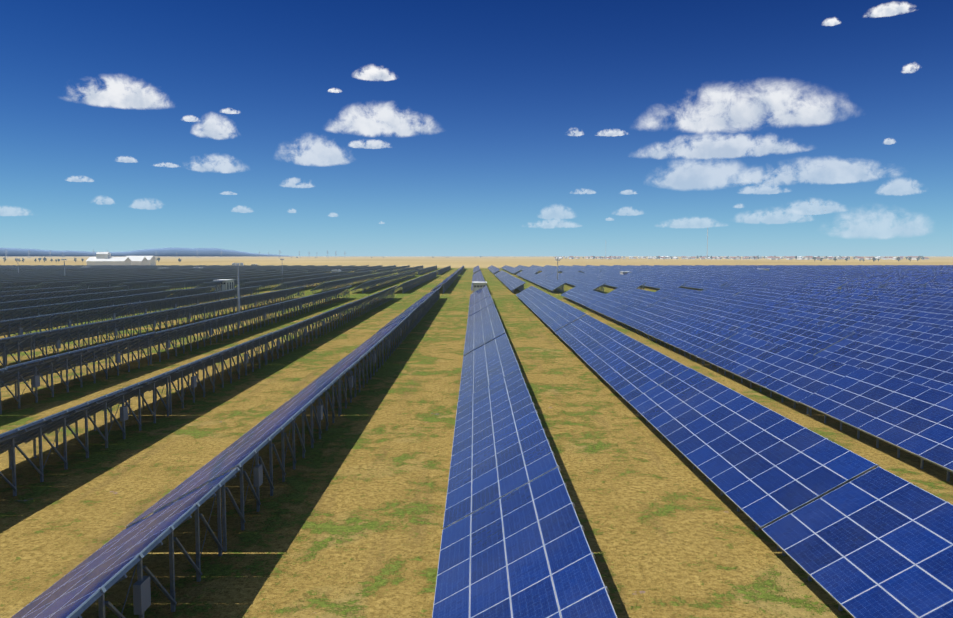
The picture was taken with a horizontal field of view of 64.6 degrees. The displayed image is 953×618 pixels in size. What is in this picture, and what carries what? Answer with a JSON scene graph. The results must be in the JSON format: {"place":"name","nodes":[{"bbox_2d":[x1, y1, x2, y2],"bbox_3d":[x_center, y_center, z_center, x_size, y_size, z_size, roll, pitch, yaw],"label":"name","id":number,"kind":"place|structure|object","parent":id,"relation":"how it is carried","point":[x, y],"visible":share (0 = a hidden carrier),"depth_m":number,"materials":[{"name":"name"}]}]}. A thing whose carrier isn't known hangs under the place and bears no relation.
{"place":"outdoors","nodes":[
{"label":"outdoors","id":0,"kind":"place"},
{"bbox_2d":[73,77,168,108],"bbox_3d":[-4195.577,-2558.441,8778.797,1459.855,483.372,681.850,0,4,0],"label":"cloud","id":1,"kind":"structure","parent":0,"point":[119,93],"depth_m":8810.98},
{"bbox_2d":[86,252,155,264],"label":"farm buildings","id":2,"kind":"structure","parent":0,"point":[103,258],"depth_m":604.28,"materials":[{"name":"white"}]},
{"bbox_2d":[0,248,284,255],"bbox_3d":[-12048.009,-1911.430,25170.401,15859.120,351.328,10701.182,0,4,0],"label":"hills","id":3,"kind":"structure","parent":0,"point":[147,252],"depth_m":24201.83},
{"bbox_2d":[193,114,233,138],"bbox_3d":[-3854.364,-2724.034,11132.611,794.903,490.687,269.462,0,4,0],"label":"cloud","id":4,"kind":"structure","parent":0,"point":[214,126],"depth_m":11129.93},
{"bbox_2d":[192,156,241,172],"bbox_3d":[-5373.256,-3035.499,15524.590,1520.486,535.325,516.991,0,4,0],"label":"cloud","id":5,"kind":"structure","parent":0,"point":[224,165],"depth_m":15542.85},
{"bbox_2d":[291,138,347,165],"bbox_3d":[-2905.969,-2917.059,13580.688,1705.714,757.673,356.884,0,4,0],"label":"cloud","id":6,"kind":"structure","parent":0,"point":[319,153],"depth_m":13602.17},
{"bbox_2d":[349,140,388,148],"bbox_3d":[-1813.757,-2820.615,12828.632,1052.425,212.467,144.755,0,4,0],"label":"cloud","id":7,"kind":"structure","parent":0,"point":[374,144],"depth_m":12829.99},
{"bbox_2d":[355,66,395,80],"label":"cloud","id":8,"kind":"structure","parent":0,"point":[371,73],"depth_m":8518.66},
{"bbox_2d":[328,103,433,136],"bbox_3d":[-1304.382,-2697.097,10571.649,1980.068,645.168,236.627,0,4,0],"label":"cloud","id":9,"kind":"structure","parent":0,"point":[385,119],"depth_m":10567.08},
{"bbox_2d":[0,256,952,617],"bbox_3d":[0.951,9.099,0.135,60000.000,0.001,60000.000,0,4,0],"label":"ground","id":10,"kind":"structure","parent":0,"point":[346,520],"depth_m":31.72,"materials":[{"name":"yellow soil"}]},
{"bbox_2d":[0,332,38,366],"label":"solar table","id":11,"kind":"object","parent":10,"relation":"on","point":[7,343],"visible":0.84,"depth_m":61.02,"materials":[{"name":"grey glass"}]},
{"bbox_2d":[0,280,47,288],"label":"solar table","id":12,"kind":"object","parent":10,"relation":"on","point":[17,284],"visible":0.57,"depth_m":191.62,"materials":[{"name":"grey glass"}]},
{"bbox_2d":[0,314,54,337],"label":"solar table","id":13,"kind":"object","parent":10,"relation":"on","point":[19,326],"visible":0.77,"depth_m":78.96,"materials":[{"name":"grey glass"}]},
{"bbox_2d":[0,303,64,320],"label":"solar table","id":14,"kind":"object","parent":10,"relation":"on","point":[16,313],"visible":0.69,"depth_m":96.03,"materials":[{"name":"grey glass"}]},
{"bbox_2d":[0,295,71,309],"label":"solar table","id":15,"kind":"object","parent":10,"relation":"on","point":[28,303],"visible":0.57,"depth_m":113.55,"materials":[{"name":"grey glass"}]},
{"bbox_2d":[3,290,76,301],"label":"solar table","id":16,"kind":"object","parent":10,"relation":"on","point":[39,295],"visible":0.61,"depth_m":132.14,"materials":[{"name":"grey glass"}]},
{"bbox_2d":[19,286,79,293],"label":"solar table","id":17,"kind":"object","parent":10,"relation":"on","point":[30,291],"visible":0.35,"depth_m":152.19,"materials":[{"name":"grey glass"}]},
{"bbox_2d":[1,314,143,364],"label":"solar table","id":18,"kind":"object","parent":10,"relation":"on","point":[57,338],"visible":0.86,"depth_m":71.34,"materials":[{"name":"grey glass"}]},
{"bbox_2d":[0,332,154,414],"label":"solar table","id":19,"kind":"object","parent":10,"relation":"on","point":[34,371],"visible":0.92,"depth_m":51.73,"materials":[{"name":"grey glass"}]},
{"bbox_2d":[25,302,136,331],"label":"solar table","id":20,"kind":"object","parent":10,"relation":"on","point":[77,317],"visible":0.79,"depth_m":91.85,"materials":[{"name":"grey glass"}]},
{"bbox_2d":[0,368,177,495],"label":"solar table","id":21,"kind":"object","parent":10,"relation":"on","point":[10,440],"visible":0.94,"depth_m":33.91,"materials":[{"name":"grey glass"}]},
{"bbox_2d":[48,295,131,313],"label":"solar table","id":22,"kind":"object","parent":10,"relation":"on","point":[85,304],"visible":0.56,"depth_m":112.13,"materials":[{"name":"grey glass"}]},
{"bbox_2d":[60,290,127,302],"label":"solar table","id":23,"kind":"object","parent":10,"relation":"on","point":[83,297],"visible":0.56,"depth_m":132.26,"materials":[{"name":"grey glass"}]},
{"bbox_2d":[69,285,125,295],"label":"solar table","id":24,"kind":"object","parent":10,"relation":"on","point":[96,290],"visible":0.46,"depth_m":152.19,"materials":[{"name":"grey glass"}]},
{"bbox_2d":[11,467,239,617],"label":"solar table","id":25,"kind":"object","parent":10,"relation":"on","point":[80,588],"visible":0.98,"depth_m":17.89,"materials":[{"name":"blue glass"}]},
{"bbox_2d":[117,280,156,289],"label":"solar table","id":26,"kind":"object","parent":10,"relation":"on","point":[137,285],"visible":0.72,"depth_m":193.18,"materials":[{"name":"grey glass"}]},
{"bbox_2d":[120,286,169,295],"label":"solar table","id":27,"kind":"object","parent":10,"relation":"on","point":[144,290],"visible":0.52,"depth_m":152.25,"materials":[{"name":"grey glass"}]},
{"bbox_2d":[117,289,179,304],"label":"solar table","id":28,"kind":"object","parent":10,"relation":"on","point":[137,298],"visible":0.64,"depth_m":132.20,"materials":[{"name":"grey glass"}]},
{"bbox_2d":[116,295,191,318],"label":"solar table","id":29,"kind":"object","parent":10,"relation":"on","point":[145,307],"visible":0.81,"depth_m":112.14,"materials":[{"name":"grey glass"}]},
{"bbox_2d":[113,303,207,338],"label":"solar table","id":30,"kind":"object","parent":10,"relation":"on","point":[157,317],"visible":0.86,"depth_m":92.07,"materials":[{"name":"grey glass"}]},
{"bbox_2d":[114,314,232,364],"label":"solar table","id":31,"kind":"object","parent":10,"relation":"on","point":[167,336],"visible":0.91,"depth_m":70.91,"materials":[{"name":"grey glass"}]},
{"bbox_2d":[156,280,193,290],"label":"solar table","id":32,"kind":"object","parent":10,"relation":"on","point":[177,284],"visible":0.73,"depth_m":193.60,"materials":[{"name":"grey glass"}]},
{"bbox_2d":[168,286,214,297],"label":"solar table","id":33,"kind":"object","parent":10,"relation":"on","point":[192,291],"visible":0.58,"depth_m":152.25,"materials":[{"name":"grey glass"}]},
{"bbox_2d":[119,332,272,414],"bbox_3d":[-18.805,4.202,53.070,3.595,3.132,20.032,0,4,0],"label":"solar table","id":34,"kind":"object","parent":10,"relation":"on","point":[193,367],"visible":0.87,"depth_m":50.38,"materials":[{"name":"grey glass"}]},
{"bbox_2d":[177,290,230,306],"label":"solar table","id":35,"kind":"object","parent":10,"relation":"on","point":[202,298],"visible":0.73,"depth_m":132.26,"materials":[{"name":"grey glass"}]},
{"bbox_2d":[184,295,251,320],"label":"solar table","id":36,"kind":"object","parent":10,"relation":"on","point":[210,307],"visible":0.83,"depth_m":111.71,"materials":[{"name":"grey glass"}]},
{"bbox_2d":[125,367,349,550],"bbox_3d":[-9.002,5.588,33.044,3.595,3.132,20.032,0,4,0],"label":"solar table","id":37,"kind":"object","parent":10,"relation":"on","point":[240,452],"visible":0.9,"depth_m":28.54,"materials":[{"name":"blue glass"}]},
{"bbox_2d":[214,285,261,299],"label":"solar table","id":38,"kind":"object","parent":10,"relation":"on","point":[245,291],"visible":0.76,"depth_m":152.27,"materials":[{"name":"grey glass"}]},
{"bbox_2d":[202,303,279,338],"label":"solar table","id":39,"kind":"object","parent":10,"relation":"on","point":[239,317],"visible":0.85,"depth_m":92.13,"materials":[{"name":"grey glass"}]},
{"bbox_2d":[232,290,282,309],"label":"solar table","id":40,"kind":"object","parent":10,"relation":"on","point":[258,299],"visible":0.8,"depth_m":132.22,"materials":[{"name":"grey glass"}]},
{"bbox_2d":[234,314,320,364],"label":"solar table","id":41,"kind":"object","parent":10,"relation":"on","point":[282,332],"visible":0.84,"depth_m":71.03,"materials":[{"name":"grey glass"}]},
{"bbox_2d":[259,295,311,322],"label":"solar table","id":42,"kind":"object","parent":10,"relation":"on","point":[285,305],"visible":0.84,"depth_m":112.20,"materials":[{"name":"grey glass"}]},
{"bbox_2d":[266,286,305,303],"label":"solar table","id":43,"kind":"object","parent":10,"relation":"on","point":[285,293],"visible":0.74,"depth_m":150.51,"materials":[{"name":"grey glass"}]},
{"bbox_2d":[294,290,333,311],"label":"solar table","id":44,"kind":"object","parent":10,"relation":"on","point":[314,298],"visible":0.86,"depth_m":131.47,"materials":[{"name":"grey glass"}]},
{"bbox_2d":[295,303,350,337],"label":"solar table","id":45,"kind":"object","parent":10,"relation":"on","point":[324,315],"visible":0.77,"depth_m":91.69,"materials":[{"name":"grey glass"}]},
{"bbox_2d":[291,332,389,414],"bbox_3d":[-9.039,4.210,53.091,3.595,3.132,20.032,0,4,0],"label":"solar table","id":46,"kind":"object","parent":10,"relation":"on","point":[352,360],"visible":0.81,"depth_m":50.58,"materials":[{"name":"blue glass"}]},
{"bbox_2d":[327,295,370,322],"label":"solar table","id":47,"kind":"object","parent":10,"relation":"on","point":[353,306],"visible":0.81,"depth_m":111.75,"materials":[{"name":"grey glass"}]},
{"bbox_2d":[350,314,409,364],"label":"solar table","id":48,"kind":"object","parent":10,"relation":"on","point":[392,327],"visible":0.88,"depth_m":71.38,"materials":[{"name":"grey glass"}]},
{"bbox_2d":[379,303,421,336],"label":"solar table","id":49,"kind":"object","parent":10,"relation":"on","point":[415,310],"visible":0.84,"depth_m":91.23,"materials":[{"name":"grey glass"}]},
{"bbox_2d":[3,228,928,261],"bbox_3d":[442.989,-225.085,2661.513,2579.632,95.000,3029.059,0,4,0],"label":"distant town and trees","id":50,"kind":"object","parent":10,"relation":"on","point":[878,258],"visible":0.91,"depth_m":2174.10,"materials":[{"name":"white plant"}]},
{"bbox_2d":[468,295,493,316],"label":"solar table","id":51,"kind":"object","parent":10,"relation":"on","point":[481,304],"visible":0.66,"depth_m":111.42,"materials":[{"name":"blue glass"}]},
{"bbox_2d":[466,303,497,330],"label":"solar table","id":52,"kind":"object","parent":10,"relation":"on","point":[482,315],"visible":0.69,"depth_m":91.63,"materials":[{"name":"blue glass"}]},
{"bbox_2d":[463,314,505,355],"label":"solar table","id":53,"kind":"object","parent":10,"relation":"on","point":[484,332],"visible":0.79,"depth_m":70.83,"materials":[{"name":"blue glass"}]},
{"bbox_2d":[458,333,520,401],"bbox_3d":[0.723,4.243,53.113,3.595,3.132,20.032,0,4,0],"label":"solar table","id":54,"kind":"object","parent":10,"relation":"on","point":[489,363],"visible":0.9,"depth_m":50.23,"materials":[{"name":"blue glass"}]},
{"bbox_2d":[443,369,559,528],"bbox_3d":[0.743,5.654,33.070,3.595,3.132,20.032,0,4,0],"label":"solar table","id":55,"kind":"object","parent":10,"relation":"on","point":[501,447],"visible":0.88,"depth_m":28.65,"materials":[{"name":"blue glass"}]},
{"bbox_2d":[432,467,617,617],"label":"solar table","id":56,"kind":"object","parent":10,"relation":"on","point":[524,551],"visible":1,"depth_m":17.94,"materials":[{"name":"blue glass"}]},
{"bbox_2d":[522,290,549,310],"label":"solar table","id":57,"kind":"object","parent":10,"relation":"on","point":[534,298],"visible":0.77,"depth_m":132.09,"materials":[{"name":"blue glass"}]},
{"bbox_2d":[529,295,563,320],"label":"solar table","id":58,"kind":"object","parent":10,"relation":"on","point":[544,305],"visible":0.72,"depth_m":112.21,"materials":[{"name":"blue glass"}]},
{"bbox_2d":[539,303,585,337],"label":"solar table","id":59,"kind":"object","parent":10,"relation":"on","point":[559,317],"visible":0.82,"depth_m":91.36,"materials":[{"name":"blue glass"}]},
{"bbox_2d":[561,286,589,303],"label":"solar table","id":60,"kind":"object","parent":10,"relation":"on","point":[572,294],"visible":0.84,"depth_m":152.50,"materials":[{"name":"blue glass"}]},
{"bbox_2d":[555,314,621,363],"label":"solar table","id":61,"kind":"object","parent":10,"relation":"on","point":[583,334],"visible":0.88,"depth_m":71.10,"materials":[{"name":"blue glass"}]},
{"bbox_2d":[573,290,609,309],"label":"solar table","id":62,"kind":"object","parent":10,"relation":"on","point":[589,298],"visible":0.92,"depth_m":131.97,"materials":[{"name":"blue glass"}]},
{"bbox_2d":[588,296,634,321],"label":"solar table","id":63,"kind":"object","parent":10,"relation":"on","point":[609,306],"visible":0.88,"depth_m":111.87,"materials":[{"name":"blue glass"}]},
{"bbox_2d":[607,286,640,298],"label":"solar table","id":64,"kind":"object","parent":10,"relation":"on","point":[622,292],"visible":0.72,"depth_m":152.39,"materials":[{"name":"blue glass"}]},
{"bbox_2d":[580,333,688,413],"bbox_3d":[10.448,4.243,53.134,3.595,3.132,20.032,0,4,0],"label":"solar table","id":65,"kind":"object","parent":10,"relation":"on","point":[626,368],"visible":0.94,"depth_m":50.27,"materials":[{"name":"blue glass"}]},
{"bbox_2d":[611,303,674,336],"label":"solar table","id":66,"kind":"object","parent":10,"relation":"on","point":[639,317],"visible":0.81,"depth_m":91.64,"materials":[{"name":"blue glass"}]},
{"bbox_2d":[624,290,669,306],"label":"solar table","id":67,"kind":"object","parent":10,"relation":"on","point":[646,298],"visible":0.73,"depth_m":132.08,"materials":[{"name":"blue glass"}]},
{"bbox_2d":[656,286,692,296],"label":"solar table","id":68,"kind":"object","parent":10,"relation":"on","point":[674,291],"visible":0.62,"depth_m":152.28,"materials":[{"name":"blue glass"}]},
{"bbox_2d":[650,296,705,315],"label":"solar table","id":69,"kind":"object","parent":10,"relation":"on","point":[679,306],"visible":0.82,"depth_m":112.09,"materials":[{"name":"blue glass"}]},
{"bbox_2d":[643,315,737,363],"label":"solar table","id":70,"kind":"object","parent":10,"relation":"on","point":[695,338],"visible":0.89,"depth_m":71.05,"materials":[{"name":"blue glass"}]},
{"bbox_2d":[680,290,728,303],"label":"solar table","id":71,"kind":"object","parent":10,"relation":"on","point":[704,297],"visible":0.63,"depth_m":132.25,"materials":[{"name":"blue glass"}]},
{"bbox_2d":[689,280,726,290],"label":"solar table","id":72,"kind":"object","parent":10,"relation":"on","point":[702,284],"visible":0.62,"depth_m":193.79,"materials":[{"name":"blue glass"}]},
{"bbox_2d":[682,303,761,330],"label":"solar table","id":73,"kind":"object","parent":10,"relation":"on","point":[727,318],"visible":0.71,"depth_m":91.62,"materials":[{"name":"blue glass"}]},
{"bbox_2d":[702,285,744,295],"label":"solar table","id":74,"kind":"object","parent":10,"relation":"on","point":[729,291],"visible":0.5,"depth_m":152.22,"materials":[{"name":"blue glass"}]},
{"bbox_2d":[715,296,776,312],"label":"solar table","id":75,"kind":"object","parent":10,"relation":"on","point":[752,305],"visible":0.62,"depth_m":111.96,"materials":[{"name":"blue glass"}]},
{"bbox_2d":[629,368,878,550],"bbox_3d":[10.499,5.623,33.089,3.595,3.132,20.032,0,4,0],"label":"solar table","id":76,"kind":"object","parent":10,"relation":"on","point":[760,466],"visible":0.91,"depth_m":28.64,"materials":[{"name":"blue glass"}]},
{"bbox_2d":[734,290,787,301],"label":"solar table","id":77,"kind":"object","parent":10,"relation":"on","point":[764,296],"visible":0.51,"depth_m":132.15,"materials":[{"name":"blue glass"}]},
{"bbox_2d":[749,285,795,294],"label":"solar table","id":78,"kind":"object","parent":10,"relation":"on","point":[784,291],"visible":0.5,"depth_m":152.33,"materials":[{"name":"blue glass"}]},
{"bbox_2d":[696,333,859,413],"bbox_3d":[20.216,4.260,53.154,3.595,3.132,20.032,0,4,0],"label":"solar table","id":79,"kind":"object","parent":10,"relation":"on","point":[795,376],"visible":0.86,"depth_m":50.40,"materials":[{"name":"blue glass"}]},
{"bbox_2d":[733,314,854,354],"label":"solar table","id":80,"kind":"object","parent":10,"relation":"on","point":[810,338],"visible":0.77,"depth_m":71.02,"materials":[{"name":"blue glass"}]},
{"bbox_2d":[761,303,851,326],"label":"solar table","id":81,"kind":"object","parent":10,"relation":"on","point":[826,318],"visible":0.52,"depth_m":91.51,"materials":[{"name":"blue glass"}]},
{"bbox_2d":[775,295,849,310],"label":"solar table","id":82,"kind":"object","parent":10,"relation":"on","point":[824,304],"visible":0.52,"depth_m":111.89,"materials":[{"name":"blue glass"}]},
{"bbox_2d":[787,290,846,300],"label":"solar table","id":83,"kind":"object","parent":10,"relation":"on","point":[821,295],"visible":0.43,"depth_m":132.32,"materials":[{"name":"blue glass"}]},
{"bbox_2d":[794,286,845,293],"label":"solar table","id":84,"kind":"object","parent":10,"relation":"on","point":[822,289],"visible":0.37,"depth_m":152.40,"materials":[{"name":"blue glass"}]},
{"bbox_2d":[762,466,952,617],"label":"solar table","id":85,"kind":"object","parent":10,"relation":"on","point":[877,542],"visible":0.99,"depth_m":19.45,"materials":[{"name":"blue glass"}]},
{"bbox_2d":[841,286,897,293],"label":"solar table","id":86,"kind":"object","parent":10,"relation":"on","point":[871,289],"visible":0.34,"depth_m":152.20,"materials":[{"name":"blue glass"}]},
{"bbox_2d":[840,290,907,299],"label":"solar table","id":87,"kind":"object","parent":10,"relation":"on","point":[875,295],"visible":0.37,"depth_m":132.19,"materials":[{"name":"blue glass"}]},
{"bbox_2d":[799,368,952,480],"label":"solar table","id":88,"kind":"object","parent":10,"relation":"on","point":[915,419],"visible":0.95,"depth_m":36.12,"materials":[{"name":"blue glass"}]},
{"bbox_2d":[838,295,918,309],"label":"solar table","id":89,"kind":"object","parent":10,"relation":"on","point":[890,303],"visible":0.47,"depth_m":111.92,"materials":[{"name":"blue glass"}]},
{"bbox_2d":[815,333,952,393],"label":"solar table","id":90,"kind":"object","parent":10,"relation":"on","point":[927,366],"visible":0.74,"depth_m":53.73,"materials":[{"name":"blue glass"}]},
{"bbox_2d":[835,303,937,324],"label":"solar table","id":91,"kind":"object","parent":10,"relation":"on","point":[904,316],"visible":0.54,"depth_m":91.59,"materials":[{"name":"blue glass"}]},
{"bbox_2d":[830,315,952,349],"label":"solar table","id":92,"kind":"object","parent":10,"relation":"on","point":[928,336],"visible":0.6,"depth_m":71.59,"materials":[{"name":"blue glass"}]},
{"bbox_2d":[880,280,927,288],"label":"solar table","id":93,"kind":"object","parent":10,"relation":"on","point":[903,283],"visible":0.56,"depth_m":191.39,"materials":[{"name":"blue glass"}]},
{"bbox_2d":[886,285,949,292],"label":"solar table","id":94,"kind":"object","parent":10,"relation":"on","point":[922,289],"visible":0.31,"depth_m":152.23,"materials":[{"name":"blue glass"}]},
{"bbox_2d":[892,290,952,298],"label":"solar table","id":95,"kind":"object","parent":10,"relation":"on","point":[927,294],"visible":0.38,"depth_m":133.76,"materials":[{"name":"blue glass"}]},
{"bbox_2d":[900,295,952,305],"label":"solar table","id":96,"kind":"object","parent":10,"relation":"on","point":[931,300],"visible":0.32,"depth_m":116.46,"materials":[{"name":"blue glass"}]},
{"bbox_2d":[908,303,952,314],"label":"solar table","id":97,"kind":"object","parent":10,"relation":"on","point":[934,308],"visible":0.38,"depth_m":98.74,"materials":[{"name":"blue glass"}]},
{"bbox_2d":[920,314,952,329],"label":"solar table","id":98,"kind":"object","parent":10,"relation":"on","point":[943,321],"visible":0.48,"depth_m":81.02,"materials":[{"name":"blue glass"}]},
{"bbox_2d":[0,0,952,255],"label":"sky","id":99,"kind":"structure","parent":0,"point":[503,86],"materials":[{"name":"blue"}]},
{"bbox_2d":[542,207,573,218],"bbox_3d":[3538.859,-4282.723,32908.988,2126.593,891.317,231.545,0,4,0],"label":"cloud","id":100,"kind":"structure","parent":0,"point":[556,213],"depth_m":32919.93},
{"bbox_2d":[662,218,719,227],"bbox_3d":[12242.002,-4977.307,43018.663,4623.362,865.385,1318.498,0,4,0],"label":"cloud","id":101,"kind":"structure","parent":0,"point":[696,223],"depth_m":43006.49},
{"bbox_2d":[656,161,747,189],"bbox_3d":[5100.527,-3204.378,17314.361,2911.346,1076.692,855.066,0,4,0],"label":"cloud","id":102,"kind":"structure","parent":0,"point":[687,175],"depth_m":17320.57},
{"bbox_2d":[642,134,800,158],"bbox_3d":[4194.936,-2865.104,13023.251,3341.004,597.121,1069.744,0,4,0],"label":"cloud","id":103,"kind":"structure","parent":0,"point":[706,147],"depth_m":13008.22,"materials":[{"name":"white"}]},
{"bbox_2d":[641,83,833,132],"bbox_3d":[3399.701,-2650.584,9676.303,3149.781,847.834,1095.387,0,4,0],"label":"cloud","id":104,"kind":"structure","parent":0,"point":[722,109],"depth_m":9646.29,"materials":[{"name":"white"}]},
{"bbox_2d":[741,184,786,193],"bbox_3d":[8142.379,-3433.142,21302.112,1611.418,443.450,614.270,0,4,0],"label":"cloud","id":105,"kind":"structure","parent":0,"point":[764,189],"depth_m":21322.84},
{"bbox_2d":[737,210,804,223],"bbox_3d":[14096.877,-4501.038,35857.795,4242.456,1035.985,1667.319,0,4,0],"label":"cloud","id":106,"kind":"structure","parent":0,"point":[779,217],"depth_m":35860.03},
{"bbox_2d":[733,159,894,183],"bbox_3d":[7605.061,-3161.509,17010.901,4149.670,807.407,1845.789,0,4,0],"label":"cloud","id":107,"kind":"structure","parent":0,"point":[832,171],"depth_m":16938.37,"materials":[{"name":"white"}]},
{"bbox_2d":[788,199,844,214],"bbox_3d":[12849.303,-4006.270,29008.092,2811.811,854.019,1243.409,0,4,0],"label":"cloud","id":108,"kind":"structure","parent":0,"point":[807,208],"depth_m":28972.06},
{"bbox_2d":[838,213,926,237],"bbox_3d":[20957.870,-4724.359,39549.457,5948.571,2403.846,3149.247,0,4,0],"label":"cloud","id":109,"kind":"structure","parent":0,"point":[875,228],"depth_m":39484.80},
{"bbox_2d":[864,2,909,17],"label":"cloud","id":110,"kind":"structure","parent":0,"point":[890,9],"depth_m":7451.93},
{"bbox_2d":[878,179,920,194],"bbox_3d":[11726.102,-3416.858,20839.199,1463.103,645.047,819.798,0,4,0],"label":"cloud","id":111,"kind":"structure","parent":0,"point":[899,187],"depth_m":20850.05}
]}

